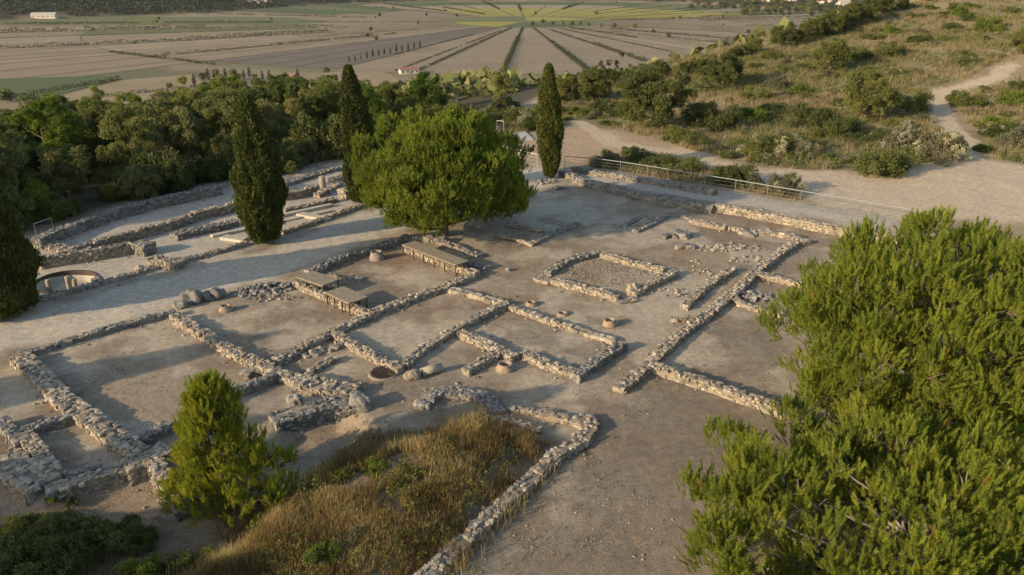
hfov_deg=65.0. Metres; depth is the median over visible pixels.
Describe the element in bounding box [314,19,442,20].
field
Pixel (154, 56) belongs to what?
hedge
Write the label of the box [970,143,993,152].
green bush
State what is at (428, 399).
stone wall
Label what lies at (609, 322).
storage jar
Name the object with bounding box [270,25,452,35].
field
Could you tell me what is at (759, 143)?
flowering bush
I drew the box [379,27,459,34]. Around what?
field
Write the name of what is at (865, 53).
scrub bush
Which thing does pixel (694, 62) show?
holm oak
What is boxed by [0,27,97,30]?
field
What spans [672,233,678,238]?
stone block
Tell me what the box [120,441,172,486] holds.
stone wall
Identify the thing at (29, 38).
field
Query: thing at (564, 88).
holm oak
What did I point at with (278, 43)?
hedge
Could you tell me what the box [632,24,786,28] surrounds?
field
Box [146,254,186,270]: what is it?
stone wall
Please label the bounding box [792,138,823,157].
flowering bush
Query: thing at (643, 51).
field
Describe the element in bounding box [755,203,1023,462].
pine tree
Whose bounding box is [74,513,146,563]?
scrub bush
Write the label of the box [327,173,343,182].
stone wall
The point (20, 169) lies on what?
poplar tree
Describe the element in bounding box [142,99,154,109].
olive tree
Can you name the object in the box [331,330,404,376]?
stone wall
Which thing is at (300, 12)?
field
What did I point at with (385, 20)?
field
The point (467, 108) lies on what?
scrub bush
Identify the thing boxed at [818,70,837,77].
grey bush
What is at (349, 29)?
field
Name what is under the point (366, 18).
field
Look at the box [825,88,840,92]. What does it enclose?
flowering bush
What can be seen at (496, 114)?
flowering bush
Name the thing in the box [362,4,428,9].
field
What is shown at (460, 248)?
stone wall
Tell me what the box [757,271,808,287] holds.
stone wall
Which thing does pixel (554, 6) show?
field
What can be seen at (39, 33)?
field
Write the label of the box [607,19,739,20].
field
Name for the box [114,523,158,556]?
scrub bush
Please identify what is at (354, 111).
cypress tree
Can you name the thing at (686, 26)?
field
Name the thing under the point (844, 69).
grey bush
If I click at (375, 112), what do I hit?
aleppo pine
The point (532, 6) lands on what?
field
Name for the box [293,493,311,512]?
green bush
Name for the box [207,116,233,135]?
olive tree
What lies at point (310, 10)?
field
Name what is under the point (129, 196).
green bush
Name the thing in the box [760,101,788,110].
scrub bush
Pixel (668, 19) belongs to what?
field
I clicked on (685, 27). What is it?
field
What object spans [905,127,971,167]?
flowering bush
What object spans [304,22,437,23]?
field
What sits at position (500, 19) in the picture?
field
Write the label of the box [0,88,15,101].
round tree
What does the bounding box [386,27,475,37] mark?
field
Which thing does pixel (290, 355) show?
stone wall
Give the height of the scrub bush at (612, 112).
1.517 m
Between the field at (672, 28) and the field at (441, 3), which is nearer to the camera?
the field at (672, 28)
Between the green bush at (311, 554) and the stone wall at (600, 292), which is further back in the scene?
the stone wall at (600, 292)
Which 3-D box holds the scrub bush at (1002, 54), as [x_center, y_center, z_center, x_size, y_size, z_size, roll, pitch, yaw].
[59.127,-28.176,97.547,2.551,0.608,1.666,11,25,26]
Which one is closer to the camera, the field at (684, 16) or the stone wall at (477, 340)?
the stone wall at (477, 340)
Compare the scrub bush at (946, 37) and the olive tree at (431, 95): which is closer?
the olive tree at (431, 95)
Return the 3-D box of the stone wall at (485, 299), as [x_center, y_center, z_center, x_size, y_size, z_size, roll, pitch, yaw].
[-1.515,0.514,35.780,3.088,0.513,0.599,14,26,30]
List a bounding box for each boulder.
[90,276,103,281]
[134,265,143,269]
[172,300,187,309]
[180,289,202,304]
[202,290,213,301]
[209,287,225,299]
[286,393,303,405]
[348,390,371,412]
[403,369,420,380]
[626,282,639,293]
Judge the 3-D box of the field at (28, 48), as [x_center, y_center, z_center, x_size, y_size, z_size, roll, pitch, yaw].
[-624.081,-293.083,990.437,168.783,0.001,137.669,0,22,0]
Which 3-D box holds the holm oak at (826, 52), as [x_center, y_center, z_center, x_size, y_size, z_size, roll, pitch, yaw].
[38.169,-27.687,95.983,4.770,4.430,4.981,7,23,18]
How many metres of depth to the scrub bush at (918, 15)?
120.52 m
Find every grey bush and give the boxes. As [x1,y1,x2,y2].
[21,215,37,230]
[61,496,79,507]
[156,552,195,574]
[298,132,330,163]
[342,524,370,552]
[447,97,473,106]
[488,95,522,109]
[570,100,588,106]
[583,108,605,119]
[587,147,622,166]
[588,155,619,167]
[590,95,612,100]
[630,62,650,68]
[694,126,722,137]
[726,122,752,134]
[739,173,765,190]
[760,74,797,90]
[773,89,794,96]
[779,57,793,64]
[782,43,797,48]
[792,53,814,59]
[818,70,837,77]
[823,142,839,149]
[837,67,856,74]
[841,25,858,31]
[851,28,866,33]
[853,141,868,148]
[885,108,908,118]
[900,10,916,15]
[906,27,929,34]
[907,68,922,74]
[963,109,982,114]
[994,125,1023,149]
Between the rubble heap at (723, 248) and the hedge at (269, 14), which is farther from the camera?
the hedge at (269, 14)
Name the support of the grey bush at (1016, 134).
on the ground at (666, 436)
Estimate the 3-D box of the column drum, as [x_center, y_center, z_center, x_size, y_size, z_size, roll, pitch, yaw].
[-2.913,2.994,29.216,0.800,0.340,0.340,-13,26,-29]
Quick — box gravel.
[4,169,870,574]
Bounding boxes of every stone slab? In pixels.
[210,227,245,237]
[220,234,247,242]
[283,203,332,216]
[283,209,331,221]
[296,212,331,221]
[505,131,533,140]
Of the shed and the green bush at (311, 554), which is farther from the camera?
the shed
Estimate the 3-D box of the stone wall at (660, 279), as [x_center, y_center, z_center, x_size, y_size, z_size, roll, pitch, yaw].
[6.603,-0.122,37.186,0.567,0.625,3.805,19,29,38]
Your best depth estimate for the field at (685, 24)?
1370.84 m
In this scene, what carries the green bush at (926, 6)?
on the ground at (666, 436)
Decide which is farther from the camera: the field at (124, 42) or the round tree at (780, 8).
the round tree at (780, 8)
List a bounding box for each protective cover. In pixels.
[296,271,338,290]
[325,286,367,315]
[402,241,468,276]
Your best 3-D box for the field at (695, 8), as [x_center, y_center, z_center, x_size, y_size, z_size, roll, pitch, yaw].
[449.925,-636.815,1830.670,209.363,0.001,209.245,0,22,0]
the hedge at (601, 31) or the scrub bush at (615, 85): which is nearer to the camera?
the scrub bush at (615, 85)
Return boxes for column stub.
[45,279,52,290]
[64,275,71,288]
[72,279,77,286]
[319,176,325,188]
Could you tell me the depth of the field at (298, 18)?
1508.60 m
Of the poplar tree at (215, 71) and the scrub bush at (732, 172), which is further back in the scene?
the poplar tree at (215, 71)
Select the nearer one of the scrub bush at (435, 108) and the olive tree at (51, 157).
the olive tree at (51, 157)
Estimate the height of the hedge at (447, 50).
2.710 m
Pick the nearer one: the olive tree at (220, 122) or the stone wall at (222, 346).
the stone wall at (222, 346)
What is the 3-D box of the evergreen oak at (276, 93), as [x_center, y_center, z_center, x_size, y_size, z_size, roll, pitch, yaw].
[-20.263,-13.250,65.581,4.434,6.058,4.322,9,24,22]
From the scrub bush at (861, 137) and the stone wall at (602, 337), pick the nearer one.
the stone wall at (602, 337)
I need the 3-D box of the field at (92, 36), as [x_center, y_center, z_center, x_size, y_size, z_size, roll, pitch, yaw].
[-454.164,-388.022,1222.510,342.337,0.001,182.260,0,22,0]
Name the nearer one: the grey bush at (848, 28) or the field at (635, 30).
the grey bush at (848, 28)
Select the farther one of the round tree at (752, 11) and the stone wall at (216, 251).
the round tree at (752, 11)
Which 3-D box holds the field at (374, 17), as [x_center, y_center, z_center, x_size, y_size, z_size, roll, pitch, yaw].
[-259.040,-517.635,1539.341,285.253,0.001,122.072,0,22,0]
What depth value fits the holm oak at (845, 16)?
116.54 m
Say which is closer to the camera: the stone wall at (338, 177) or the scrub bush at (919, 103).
the stone wall at (338, 177)
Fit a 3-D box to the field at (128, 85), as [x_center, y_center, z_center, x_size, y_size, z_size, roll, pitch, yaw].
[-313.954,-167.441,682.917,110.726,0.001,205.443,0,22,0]
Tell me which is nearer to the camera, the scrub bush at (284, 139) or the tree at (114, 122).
the tree at (114, 122)
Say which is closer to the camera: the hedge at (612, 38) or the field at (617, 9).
the hedge at (612, 38)
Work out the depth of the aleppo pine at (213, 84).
85.62 m
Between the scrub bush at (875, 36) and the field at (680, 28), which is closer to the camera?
the scrub bush at (875, 36)
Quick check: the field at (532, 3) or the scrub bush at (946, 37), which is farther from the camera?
the field at (532, 3)
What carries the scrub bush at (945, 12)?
on the ground at (666, 436)
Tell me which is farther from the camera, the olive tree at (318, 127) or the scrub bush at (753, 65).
the scrub bush at (753, 65)
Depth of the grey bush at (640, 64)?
103.66 m
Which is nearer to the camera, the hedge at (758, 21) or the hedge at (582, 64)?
the hedge at (582, 64)
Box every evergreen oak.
[0,110,34,120]
[0,113,72,186]
[0,140,57,193]
[43,99,117,182]
[53,94,101,108]
[57,95,76,109]
[237,88,290,135]
[249,76,306,117]
[272,76,308,84]
[295,79,341,123]
[378,83,413,109]
[388,96,418,125]
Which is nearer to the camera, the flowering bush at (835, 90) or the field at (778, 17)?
the flowering bush at (835, 90)
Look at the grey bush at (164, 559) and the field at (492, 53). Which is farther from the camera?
the field at (492, 53)
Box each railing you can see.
[33,218,53,235]
[564,156,911,222]
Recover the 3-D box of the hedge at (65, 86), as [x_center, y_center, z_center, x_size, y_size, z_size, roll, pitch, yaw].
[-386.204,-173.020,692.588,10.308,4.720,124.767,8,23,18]
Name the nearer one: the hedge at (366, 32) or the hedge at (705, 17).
the hedge at (366, 32)
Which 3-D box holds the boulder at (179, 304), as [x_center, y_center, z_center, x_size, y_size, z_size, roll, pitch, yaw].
[-14.365,0.786,34.782,0.637,0.442,0.481,0,22,0]
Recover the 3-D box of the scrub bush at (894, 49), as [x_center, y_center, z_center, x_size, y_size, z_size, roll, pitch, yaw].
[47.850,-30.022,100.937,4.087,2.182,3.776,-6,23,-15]
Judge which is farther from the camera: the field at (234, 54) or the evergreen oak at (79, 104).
the field at (234, 54)
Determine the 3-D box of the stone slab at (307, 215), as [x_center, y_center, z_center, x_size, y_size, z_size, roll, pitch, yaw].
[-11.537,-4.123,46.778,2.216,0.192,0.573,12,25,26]
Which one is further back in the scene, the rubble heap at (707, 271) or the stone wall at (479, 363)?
the rubble heap at (707, 271)
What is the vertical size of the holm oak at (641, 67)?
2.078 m
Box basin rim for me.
[36,270,97,292]
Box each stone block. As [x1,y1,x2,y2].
[662,233,669,239]
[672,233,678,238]
[673,229,683,235]
[674,243,685,249]
[679,232,690,239]
[686,244,694,249]
[742,226,755,236]
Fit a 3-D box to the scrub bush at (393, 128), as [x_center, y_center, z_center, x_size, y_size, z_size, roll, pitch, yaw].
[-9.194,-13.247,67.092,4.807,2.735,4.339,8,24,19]
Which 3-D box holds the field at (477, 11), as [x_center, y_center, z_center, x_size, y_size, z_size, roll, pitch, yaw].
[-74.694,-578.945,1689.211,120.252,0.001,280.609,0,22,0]
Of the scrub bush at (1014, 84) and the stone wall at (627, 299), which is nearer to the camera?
the stone wall at (627, 299)
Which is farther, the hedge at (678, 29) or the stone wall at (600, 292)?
the hedge at (678, 29)
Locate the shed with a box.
[30,12,58,18]
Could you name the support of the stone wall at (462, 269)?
on the ground at (666, 436)
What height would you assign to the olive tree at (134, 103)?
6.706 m
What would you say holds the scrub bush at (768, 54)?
on the ground at (666, 436)
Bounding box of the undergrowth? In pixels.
[379,0,896,103]
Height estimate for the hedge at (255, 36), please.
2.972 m
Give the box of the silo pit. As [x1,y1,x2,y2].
[368,366,397,380]
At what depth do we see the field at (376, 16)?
1560.89 m
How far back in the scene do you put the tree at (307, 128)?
60.03 m
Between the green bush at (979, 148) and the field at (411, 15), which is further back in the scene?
the field at (411, 15)
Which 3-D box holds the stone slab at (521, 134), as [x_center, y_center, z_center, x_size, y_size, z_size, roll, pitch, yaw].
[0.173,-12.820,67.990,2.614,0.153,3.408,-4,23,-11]
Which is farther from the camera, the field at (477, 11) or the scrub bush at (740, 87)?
the field at (477, 11)
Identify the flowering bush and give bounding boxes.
[474,104,507,122]
[498,105,535,123]
[693,83,722,91]
[734,132,787,158]
[745,154,780,165]
[764,169,807,198]
[769,127,809,155]
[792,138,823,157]
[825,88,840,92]
[880,120,943,153]
[883,66,907,76]
[904,114,937,122]
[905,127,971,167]
[950,55,979,65]
[973,120,983,127]
[977,121,1011,137]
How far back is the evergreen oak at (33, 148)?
52.63 m
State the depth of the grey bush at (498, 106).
83.09 m
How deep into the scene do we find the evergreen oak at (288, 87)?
72.71 m
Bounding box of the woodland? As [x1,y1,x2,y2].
[0,0,897,16]
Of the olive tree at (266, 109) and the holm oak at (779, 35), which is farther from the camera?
the holm oak at (779, 35)
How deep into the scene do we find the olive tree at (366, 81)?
91.85 m
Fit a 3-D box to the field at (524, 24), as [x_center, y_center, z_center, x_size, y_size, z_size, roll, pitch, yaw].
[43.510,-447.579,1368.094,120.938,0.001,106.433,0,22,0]
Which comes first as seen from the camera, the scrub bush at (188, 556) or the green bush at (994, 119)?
the scrub bush at (188, 556)
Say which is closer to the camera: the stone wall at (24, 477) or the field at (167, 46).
the stone wall at (24, 477)
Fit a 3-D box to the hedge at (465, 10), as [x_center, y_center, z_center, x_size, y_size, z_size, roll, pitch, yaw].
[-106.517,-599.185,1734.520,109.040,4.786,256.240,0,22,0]
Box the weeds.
[190,434,522,574]
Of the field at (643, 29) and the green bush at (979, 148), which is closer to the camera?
the green bush at (979, 148)
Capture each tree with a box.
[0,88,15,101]
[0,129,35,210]
[0,147,24,190]
[0,179,45,322]
[12,93,107,179]
[20,143,90,199]
[76,92,126,176]
[78,85,109,108]
[94,92,162,179]
[97,89,110,102]
[116,90,206,160]
[119,162,163,200]
[129,101,174,143]
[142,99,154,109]
[148,92,187,155]
[154,367,300,530]
[158,82,179,99]
[168,75,218,157]
[168,86,203,126]
[190,76,238,157]
[191,74,195,84]
[193,75,227,88]
[198,72,205,79]
[201,68,221,93]
[205,69,209,80]
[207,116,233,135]
[209,68,255,124]
[210,127,234,158]
[222,99,291,144]
[228,93,290,244]
[247,67,250,77]
[283,77,339,136]
[284,110,342,162]
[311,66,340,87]
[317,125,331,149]
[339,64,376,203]
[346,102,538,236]
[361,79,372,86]
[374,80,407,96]
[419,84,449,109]
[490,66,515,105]
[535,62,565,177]
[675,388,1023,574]
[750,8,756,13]
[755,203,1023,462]
[764,6,770,12]
[777,6,784,13]
[809,8,815,15]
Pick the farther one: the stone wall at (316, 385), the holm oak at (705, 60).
the holm oak at (705, 60)
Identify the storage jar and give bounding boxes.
[218,303,232,312]
[369,249,383,261]
[496,360,514,373]
[525,300,536,307]
[556,310,568,317]
[602,317,616,327]
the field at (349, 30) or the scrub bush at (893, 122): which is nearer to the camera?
the scrub bush at (893, 122)
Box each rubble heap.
[230,281,295,297]
[245,292,293,302]
[300,341,344,358]
[533,178,555,184]
[552,185,567,189]
[651,288,688,297]
[690,259,711,280]
[696,241,766,251]
[721,289,794,303]
[729,255,761,262]
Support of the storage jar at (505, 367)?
in the ground at (666, 436)
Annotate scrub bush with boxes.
[0,514,34,549]
[0,525,62,574]
[1,508,71,546]
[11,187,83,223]
[12,203,27,229]
[36,505,124,574]
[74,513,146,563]
[88,165,159,201]
[107,164,171,190]
[111,147,197,198]
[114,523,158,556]
[161,167,199,185]
[162,544,218,574]
[182,154,217,181]
[202,151,235,182]
[208,155,230,181]
[276,134,302,159]
[278,137,308,174]
[298,136,321,161]
[330,117,380,150]
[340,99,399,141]
[382,116,420,141]
[411,102,442,119]
[418,101,442,115]
[443,100,485,117]
[508,107,535,120]
[518,115,535,130]
[532,103,571,114]
[588,97,619,113]
[606,103,631,117]
[607,80,621,89]
[627,147,666,167]
[646,152,703,174]
[662,124,698,144]
[685,100,717,110]
[686,103,744,131]
[687,134,713,147]
[688,68,708,75]
[704,119,738,128]
[710,162,758,187]
[717,149,740,158]
[735,84,751,89]
[737,84,774,100]
[747,63,762,67]
[751,107,780,116]
[759,49,782,59]
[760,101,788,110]
[787,101,844,129]
[791,135,822,144]
[795,63,816,68]
[798,93,817,98]
[807,126,843,140]
[822,98,844,106]
[822,116,864,136]
[840,131,880,143]
[845,156,857,163]
[848,45,873,61]
[853,143,919,178]
[859,33,884,39]
[871,128,888,140]
[875,39,907,57]
[880,116,916,128]
[892,90,934,112]
[901,155,928,161]
[903,34,933,43]
[909,13,926,17]
[939,10,952,14]
[939,35,952,40]
[940,22,963,29]
[943,88,982,106]
[958,13,975,21]
[958,49,975,58]
[989,52,1010,57]
[999,110,1016,116]
[1002,5,1020,12]
[1007,80,1023,90]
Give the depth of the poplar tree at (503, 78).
81.86 m
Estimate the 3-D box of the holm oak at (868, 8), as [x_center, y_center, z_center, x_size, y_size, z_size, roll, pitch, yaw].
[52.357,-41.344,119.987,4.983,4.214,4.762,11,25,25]
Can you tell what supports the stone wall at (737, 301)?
on the ground at (666, 436)
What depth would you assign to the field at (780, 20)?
1459.70 m
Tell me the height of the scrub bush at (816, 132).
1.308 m
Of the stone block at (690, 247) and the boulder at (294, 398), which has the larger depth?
the stone block at (690, 247)
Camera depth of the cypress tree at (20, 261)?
33.02 m
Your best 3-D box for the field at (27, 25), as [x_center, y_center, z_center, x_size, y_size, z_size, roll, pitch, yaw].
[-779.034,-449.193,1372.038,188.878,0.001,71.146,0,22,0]
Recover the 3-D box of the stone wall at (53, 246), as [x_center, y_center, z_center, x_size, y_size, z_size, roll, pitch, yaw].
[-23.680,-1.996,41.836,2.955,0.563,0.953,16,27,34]
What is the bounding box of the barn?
[398,66,419,74]
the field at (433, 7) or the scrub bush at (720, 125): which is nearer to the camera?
the scrub bush at (720, 125)
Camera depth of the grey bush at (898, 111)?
75.47 m
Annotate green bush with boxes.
[10,177,81,223]
[45,493,62,503]
[114,551,174,574]
[126,177,170,198]
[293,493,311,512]
[293,539,344,569]
[330,467,352,485]
[361,456,387,479]
[376,132,391,146]
[393,463,419,486]
[561,116,573,120]
[569,106,588,115]
[598,120,616,125]
[620,145,637,155]
[726,137,743,144]
[737,105,770,122]
[745,55,758,60]
[762,127,779,132]
[775,64,796,71]
[791,81,820,95]
[819,151,839,160]
[853,66,878,70]
[883,24,902,34]
[923,4,939,9]
[948,3,972,17]
[953,97,988,107]
[964,2,980,7]
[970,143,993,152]
[972,15,1005,31]
[979,85,993,92]
[981,114,1017,130]
[994,88,1023,105]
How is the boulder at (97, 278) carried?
on the ground at (666, 436)
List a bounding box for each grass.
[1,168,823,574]
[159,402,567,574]
[495,0,1023,200]
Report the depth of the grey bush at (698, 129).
67.76 m
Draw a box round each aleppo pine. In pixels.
[8,92,89,176]
[115,92,151,106]
[196,74,239,125]
[262,72,289,81]
[338,83,387,133]
[405,71,446,109]
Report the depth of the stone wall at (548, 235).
44.04 m
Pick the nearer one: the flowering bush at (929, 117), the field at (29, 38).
the flowering bush at (929, 117)
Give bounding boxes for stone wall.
[0,414,24,448]
[0,448,61,506]
[9,351,151,459]
[14,412,73,433]
[17,429,63,474]
[18,309,175,354]
[30,184,222,249]
[38,281,98,302]
[40,241,132,269]
[43,240,69,252]
[44,463,128,503]
[60,463,101,478]
[64,223,161,250]
[95,258,180,285]
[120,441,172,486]
[131,239,157,256]
[138,370,278,444]
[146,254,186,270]
[147,457,191,521]
[157,212,199,232]
[168,312,305,386]
[169,218,238,240]
[181,239,248,262]
[191,200,235,221]
[239,366,262,378]
[267,394,357,432]
[271,273,476,365]
[280,203,362,234]
[283,196,337,212]
[285,165,343,185]
[286,184,319,200]
[291,371,362,397]
[292,280,376,317]
[304,234,445,272]
[306,355,338,373]
[313,180,343,197]
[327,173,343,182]
[327,272,362,281]
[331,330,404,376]
[337,187,348,199]
[399,300,510,369]
[404,247,480,276]
[412,423,598,574]
[413,385,505,414]
[437,240,482,258]
[447,287,502,304]
[456,329,519,361]
[461,348,502,376]
[468,261,489,270]
[469,411,543,434]
[496,232,534,246]
[508,304,575,330]
[508,404,577,427]
[509,222,546,233]
[520,349,575,377]
[532,222,581,243]
[533,275,549,284]
[544,249,600,276]
[550,277,621,301]
[558,170,577,179]
[569,326,617,344]
[569,340,628,383]
[570,166,717,195]
[572,176,714,213]
[573,413,600,429]
[599,252,666,273]
[612,236,804,394]
[614,295,637,304]
[620,214,646,227]
[627,269,680,298]
[632,214,670,232]
[648,360,807,423]
[666,212,692,218]
[669,314,693,323]
[679,266,737,310]
[688,218,727,230]
[714,203,902,246]
[726,224,759,235]
[731,295,782,316]
[757,228,811,245]
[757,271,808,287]
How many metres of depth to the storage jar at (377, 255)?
40.22 m
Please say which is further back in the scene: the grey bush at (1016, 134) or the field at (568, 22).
the field at (568, 22)
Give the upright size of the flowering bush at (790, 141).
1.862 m
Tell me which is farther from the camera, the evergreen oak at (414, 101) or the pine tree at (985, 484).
the evergreen oak at (414, 101)
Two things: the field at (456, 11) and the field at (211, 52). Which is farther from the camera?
the field at (456, 11)
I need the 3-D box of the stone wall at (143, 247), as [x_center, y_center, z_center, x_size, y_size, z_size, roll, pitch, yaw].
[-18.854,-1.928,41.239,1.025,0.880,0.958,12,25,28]
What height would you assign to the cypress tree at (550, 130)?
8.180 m
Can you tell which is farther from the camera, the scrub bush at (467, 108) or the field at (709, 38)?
the field at (709, 38)
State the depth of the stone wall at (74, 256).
39.96 m
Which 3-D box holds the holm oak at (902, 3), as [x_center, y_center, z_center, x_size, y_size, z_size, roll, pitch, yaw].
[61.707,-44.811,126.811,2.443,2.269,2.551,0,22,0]
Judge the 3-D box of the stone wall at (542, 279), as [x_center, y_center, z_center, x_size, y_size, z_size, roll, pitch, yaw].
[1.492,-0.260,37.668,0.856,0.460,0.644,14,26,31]
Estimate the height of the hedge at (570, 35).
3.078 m
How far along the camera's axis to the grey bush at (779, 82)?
89.06 m
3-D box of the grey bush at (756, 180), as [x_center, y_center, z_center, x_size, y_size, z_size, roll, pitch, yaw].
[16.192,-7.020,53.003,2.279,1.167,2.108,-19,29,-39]
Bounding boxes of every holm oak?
[556,73,580,100]
[577,65,612,101]
[602,68,618,81]
[613,59,697,126]
[615,67,631,79]
[637,63,655,76]
[679,61,692,72]
[689,57,704,68]
[699,53,745,88]
[702,58,709,65]
[727,47,740,56]
[735,44,748,55]
[745,37,764,51]
[769,24,797,45]
[791,26,809,43]
[798,19,823,35]
[803,15,827,34]
[811,37,851,70]
[819,11,845,34]
[831,10,850,26]
[839,3,860,24]
[851,0,879,21]
[871,0,894,15]
[895,0,909,9]
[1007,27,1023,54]
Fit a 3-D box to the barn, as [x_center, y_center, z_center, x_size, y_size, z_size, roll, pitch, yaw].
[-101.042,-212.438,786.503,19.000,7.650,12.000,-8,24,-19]
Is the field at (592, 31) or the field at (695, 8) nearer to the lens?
the field at (592, 31)
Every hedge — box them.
[0,24,204,30]
[0,39,156,47]
[1,24,332,32]
[1,26,347,37]
[4,20,272,23]
[12,75,120,95]
[104,85,197,95]
[107,50,215,64]
[150,0,364,17]
[155,32,396,55]
[156,29,327,41]
[166,32,331,41]
[226,21,431,21]
[318,29,414,36]
[374,6,470,15]
[383,2,446,11]
[394,34,473,53]
[395,30,501,70]
[419,27,511,70]
[445,7,484,13]
[500,36,520,72]
[549,40,590,68]
[551,29,593,43]
[560,28,670,51]
[570,26,635,36]
[571,52,623,75]
[592,42,648,60]
[595,12,702,17]
[597,5,671,13]
[604,25,750,32]
[610,15,820,19]
[610,27,732,38]
[611,30,717,42]
[629,5,717,12]
[700,13,802,16]
[700,17,811,19]
[708,21,802,21]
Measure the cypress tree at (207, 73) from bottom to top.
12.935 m
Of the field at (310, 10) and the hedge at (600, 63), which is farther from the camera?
the field at (310, 10)
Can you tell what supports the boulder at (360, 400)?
on the ground at (666, 436)
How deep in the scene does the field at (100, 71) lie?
813.60 m
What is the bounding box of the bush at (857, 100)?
[840,68,904,117]
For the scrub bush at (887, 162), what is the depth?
55.30 m
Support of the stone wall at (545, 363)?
on the ground at (666, 436)
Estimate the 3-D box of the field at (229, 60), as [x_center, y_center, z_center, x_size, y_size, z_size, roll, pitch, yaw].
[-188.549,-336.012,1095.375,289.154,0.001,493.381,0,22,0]
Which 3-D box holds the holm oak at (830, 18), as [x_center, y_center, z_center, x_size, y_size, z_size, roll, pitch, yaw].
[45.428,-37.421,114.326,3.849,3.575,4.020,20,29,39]
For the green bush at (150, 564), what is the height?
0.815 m
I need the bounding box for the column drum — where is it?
[420,363,443,376]
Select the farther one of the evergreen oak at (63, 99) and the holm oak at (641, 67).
the holm oak at (641, 67)
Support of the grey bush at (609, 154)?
on the ground at (666, 436)
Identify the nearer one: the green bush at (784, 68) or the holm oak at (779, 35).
the green bush at (784, 68)
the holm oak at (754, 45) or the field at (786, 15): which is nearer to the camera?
the holm oak at (754, 45)
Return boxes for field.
[0,17,320,24]
[0,25,54,25]
[0,25,104,27]
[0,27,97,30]
[0,29,90,32]
[0,31,85,35]
[0,34,80,37]
[0,36,79,40]
[0,38,80,43]
[0,41,83,47]
[0,44,89,50]
[0,46,103,55]
[0,50,108,59]
[0,52,118,63]
[0,54,143,70]
[0,57,175,77]
[0,76,119,99]
[29,61,192,77]
[64,74,202,103]
[82,28,334,37]
[82,29,338,40]
[84,27,315,34]
[85,33,260,42]
[86,26,313,32]
[89,34,269,45]
[94,25,320,30]
[96,24,321,28]
[96,35,298,48]
[105,25,194,26]
[107,36,306,50]
[119,33,364,53]
[135,34,375,55]
[157,36,372,58]
[165,16,316,18]
[173,37,387,61]
[174,15,296,17]
[184,14,303,16]
[212,13,309,15]
[212,27,480,62]
[221,12,319,14]
[233,27,488,64]
[240,11,336,14]
[257,10,348,13]
[265,25,443,33]
[266,8,371,13]
[269,27,493,66]
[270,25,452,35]
[292,6,391,12]
[298,17,413,19]
[299,26,444,35]
[300,27,500,68]
[302,70,398,87]
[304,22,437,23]
[306,16,439,19]
[306,26,455,36]
[312,15,447,19]
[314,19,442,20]
[316,23,442,26]
[318,24,428,27]
[319,22,379,22]
[323,23,400,24]
[326,21,440,21]
[328,5,409,10]
[328,15,436,18]
[329,3,371,5]
[330,23,429,25]
[337,28,507,72]
[338,24,443,28]
[339,14,446,18]
[343,25,430,28]
[348,14,454,18]
[361,20,409,20]
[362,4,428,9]
[369,26,464,33]
[373,13,455,17]
[378,27,467,36]
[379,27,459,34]
[381,12,466,17]
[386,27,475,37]
[389,3,431,5]
[396,11,471,16]
[413,6,447,8]
[413,10,483,16]
[421,28,520,73]
[422,2,457,5]
[432,9,494,16]
[439,5,469,8]
[453,2,487,4]
[455,22,518,26]
[457,17,522,20]
[461,8,500,16]
[465,5,493,7]
[476,8,510,15]
[487,2,516,4]
[492,5,517,7]
[500,8,521,15]
[503,22,570,26]
[506,28,582,73]
[519,2,548,4]
[520,5,544,7]
[521,8,540,15]
[526,17,587,20]
[534,8,562,15]
[537,28,645,68]
[538,20,596,25]
[545,5,571,7]
[545,8,582,15]
[548,2,579,4]
[548,27,684,61]
[552,9,604,16]
[561,8,634,16]
[562,28,607,35]
[568,27,687,42]
[568,28,612,34]
[569,5,597,7]
[573,9,660,16]
[576,27,696,41]
[578,2,612,5]
[581,27,706,40]
[582,10,682,17]
[586,26,675,33]
[588,27,722,39]
[589,11,700,17]
[590,6,623,8]
[593,26,685,32]
[594,12,728,18]
[597,25,749,34]
[601,36,702,53]
[602,15,756,19]
[602,26,746,35]
[604,24,739,29]
[605,3,648,5]
[605,25,720,31]
[607,14,734,18]
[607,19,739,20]
[610,21,750,21]
[611,22,717,23]
[613,35,705,51]
[615,24,742,28]
[616,23,771,26]
[617,25,725,30]
[620,14,745,18]
[622,17,755,19]
[624,3,681,8]
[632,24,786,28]
[633,22,771,23]
[633,23,717,24]
[647,4,715,9]
[647,18,733,19]
[660,20,747,20]
[671,6,739,10]
[677,42,718,48]
[679,33,733,38]
[687,33,734,36]
[689,41,722,46]
[695,22,768,22]
[697,7,770,11]
[718,9,793,13]
[720,24,800,26]
[736,17,820,18]
[739,24,798,24]
[743,18,815,19]
[744,12,817,14]
[753,14,821,15]
[755,20,808,21]
[762,15,815,16]
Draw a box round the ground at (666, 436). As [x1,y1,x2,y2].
[0,0,1023,574]
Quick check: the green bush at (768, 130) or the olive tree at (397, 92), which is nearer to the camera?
the green bush at (768, 130)
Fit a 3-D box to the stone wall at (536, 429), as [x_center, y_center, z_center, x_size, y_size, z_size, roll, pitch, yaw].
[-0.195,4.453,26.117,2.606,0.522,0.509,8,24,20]
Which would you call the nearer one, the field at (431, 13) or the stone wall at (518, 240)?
the stone wall at (518, 240)
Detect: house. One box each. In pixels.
[279,73,298,76]
[838,0,850,5]

